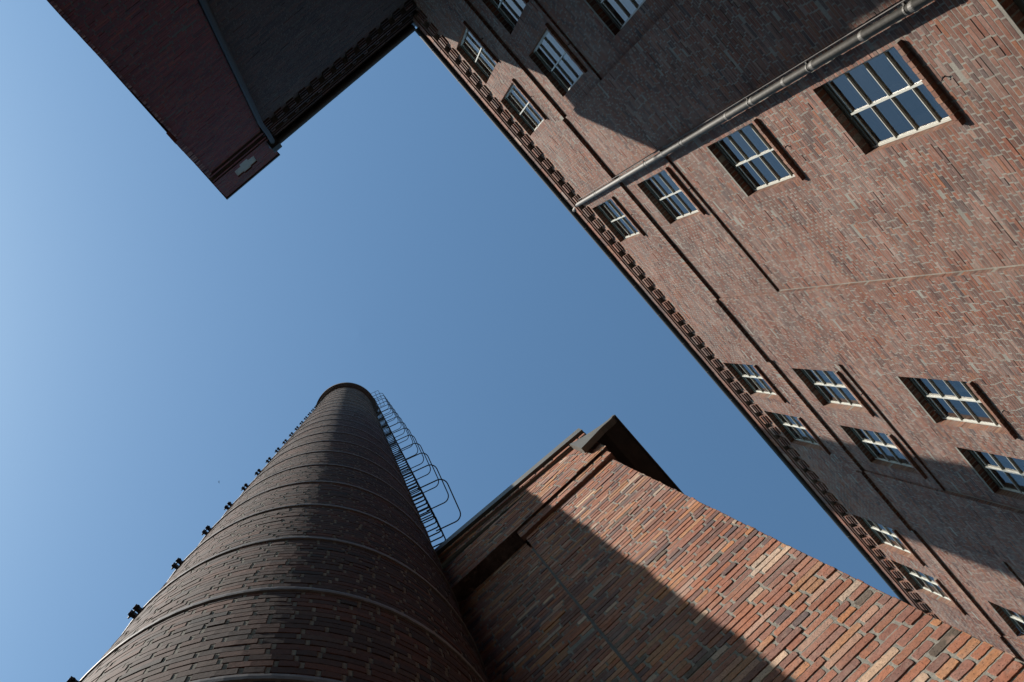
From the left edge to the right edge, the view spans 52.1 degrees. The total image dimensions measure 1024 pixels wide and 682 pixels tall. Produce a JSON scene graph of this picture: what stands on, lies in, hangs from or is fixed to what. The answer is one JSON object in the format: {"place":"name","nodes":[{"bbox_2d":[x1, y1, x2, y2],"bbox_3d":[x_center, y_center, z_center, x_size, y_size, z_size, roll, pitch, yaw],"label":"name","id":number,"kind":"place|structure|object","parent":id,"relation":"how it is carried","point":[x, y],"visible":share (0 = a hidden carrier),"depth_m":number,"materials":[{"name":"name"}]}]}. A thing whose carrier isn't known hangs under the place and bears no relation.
{"place":"outdoors","nodes":[
{"label":"outdoors","id":0,"kind":"place"},
{"bbox_2d":[0,0,1020,681],"label":"sky","id":1,"kind":"structure","parent":0,"point":[162,334],"materials":[{"name":"blue"}]},
{"bbox_2d":[413,0,1023,660],"bbox_3d":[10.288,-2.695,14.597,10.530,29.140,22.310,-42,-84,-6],"label":"brick building","id":2,"kind":"structure","parent":0,"point":[801,222],"depth_m":16.79,"materials":[{"name":"brick"}]},
{"bbox_2d":[460,7,516,78],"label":"window","id":3,"kind":"structure","parent":2,"relation":"in","point":[474,47],"depth_m":23.60,"materials":[{"name":"glass"}]},
{"bbox_2d":[490,0,528,28],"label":"window","id":4,"kind":"structure","parent":2,"relation":"in","point":[511,10],"depth_m":20.05,"materials":[{"name":"glass"}]},
{"bbox_2d":[505,64,564,131],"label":"window","id":5,"kind":"structure","parent":2,"relation":"in","point":[523,104],"depth_m":23.80,"materials":[{"name":"glass"}]},
{"bbox_2d":[533,4,618,91],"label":"window","id":6,"kind":"structure","parent":2,"relation":"in","point":[551,50],"depth_m":19.90,"materials":[{"name":"glass"}]},
{"bbox_2d":[595,0,645,29],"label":"window","id":7,"kind":"structure","parent":2,"relation":"in","point":[619,11],"depth_m":16.23,"materials":[{"name":"glass"}]},
{"bbox_2d":[597,185,659,238],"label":"window","id":8,"kind":"structure","parent":2,"relation":"in","point":[611,208],"depth_m":24.13,"materials":[{"name":"glass"}]},
{"bbox_2d":[642,144,739,219],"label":"window","id":9,"kind":"structure","parent":2,"relation":"in","point":[664,185],"depth_m":20.21,"materials":[{"name":"glass"}]},
{"bbox_2d":[730,338,786,402],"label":"window","id":10,"kind":"structure","parent":2,"relation":"in","point":[752,375],"depth_m":24.32,"materials":[{"name":"glass"}]},
{"bbox_2d":[714,118,804,191],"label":"window","id":11,"kind":"structure","parent":2,"relation":"in","point":[751,150],"depth_m":16.24,"materials":[{"name":"glass"}]},
{"bbox_2d":[772,385,842,454],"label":"window","id":12,"kind":"structure","parent":2,"relation":"in","point":[796,427],"depth_m":24.36,"materials":[{"name":"glass"}]},
{"bbox_2d":[800,366,874,416],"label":"window","id":13,"kind":"structure","parent":2,"relation":"in","point":[831,385],"depth_m":20.50,"materials":[{"name":"glass"}]},
{"bbox_2d":[821,40,965,148],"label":"window","id":14,"kind":"structure","parent":2,"relation":"in","point":[876,95],"depth_m":12.56,"materials":[{"name":"glass"}]},
{"bbox_2d":[862,492,924,566],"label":"window","id":15,"kind":"structure","parent":2,"relation":"in","point":[887,535],"depth_m":24.66,"materials":[{"name":"paint"}]},
{"bbox_2d":[849,400,940,479],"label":"window","id":16,"kind":"structure","parent":2,"relation":"in","point":[885,447],"depth_m":20.64,"materials":[{"name":"glass"}]},
{"bbox_2d":[901,553,966,615],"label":"window","id":17,"kind":"structure","parent":2,"relation":"in","point":[924,581],"depth_m":24.80,"materials":[{"name":"paint"}]},
{"bbox_2d":[908,377,1017,439],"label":"window","id":18,"kind":"structure","parent":2,"relation":"in","point":[948,398],"depth_m":16.43,"materials":[{"name":"glass"}]},
{"bbox_2d":[967,424,1023,493],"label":"window","id":19,"kind":"structure","parent":2,"relation":"in","point":[1007,473],"depth_m":17.07,"materials":[{"name":"glass"}]},
{"bbox_2d":[999,573,1023,633],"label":"window","id":20,"kind":"structure","parent":2,"relation":"in","point":[1018,619],"depth_m":21.67,"materials":[{"name":"glass"}]},
{"bbox_2d":[1013,0,1023,12],"bbox_3d":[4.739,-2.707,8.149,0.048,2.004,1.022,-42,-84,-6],"label":"window","id":21,"kind":"structure","parent":2,"relation":"in","point":[1020,3],"depth_m":9.08,"materials":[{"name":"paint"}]},
{"bbox_2d":[434,415,1023,681],"bbox_3d":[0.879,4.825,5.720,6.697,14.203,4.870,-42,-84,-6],"label":"brick building","id":22,"kind":"structure","parent":0,"point":[608,550],"depth_m":6.92,"materials":[{"name":"brick"}]},
{"label":"ground","id":23,"kind":"structure","parent":0,"visible":0},
{"bbox_2d":[47,0,279,199],"bbox_3d":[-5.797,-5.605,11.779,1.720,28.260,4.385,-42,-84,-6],"label":"brick tower","id":24,"kind":"structure","parent":23,"relation":"on","point":[165,62],"depth_m":16.09,"materials":[{"name":"brick"}]},
{"bbox_2d":[67,382,489,681],"bbox_3d":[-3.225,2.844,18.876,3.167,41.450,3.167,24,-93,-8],"label":"chimney","id":25,"kind":"object","parent":23,"relation":"on","point":[312,556],"visible":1,"depth_m":6.82,"materials":[{"name":"brick"}]},
{"bbox_2d":[197,0,415,151],"bbox_3d":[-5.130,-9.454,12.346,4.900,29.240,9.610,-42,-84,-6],"label":"brick building","id":26,"kind":"structure","parent":23,"relation":"on","point":[295,65],"depth_m":21.03,"materials":[{"name":"brick"}]}
]}

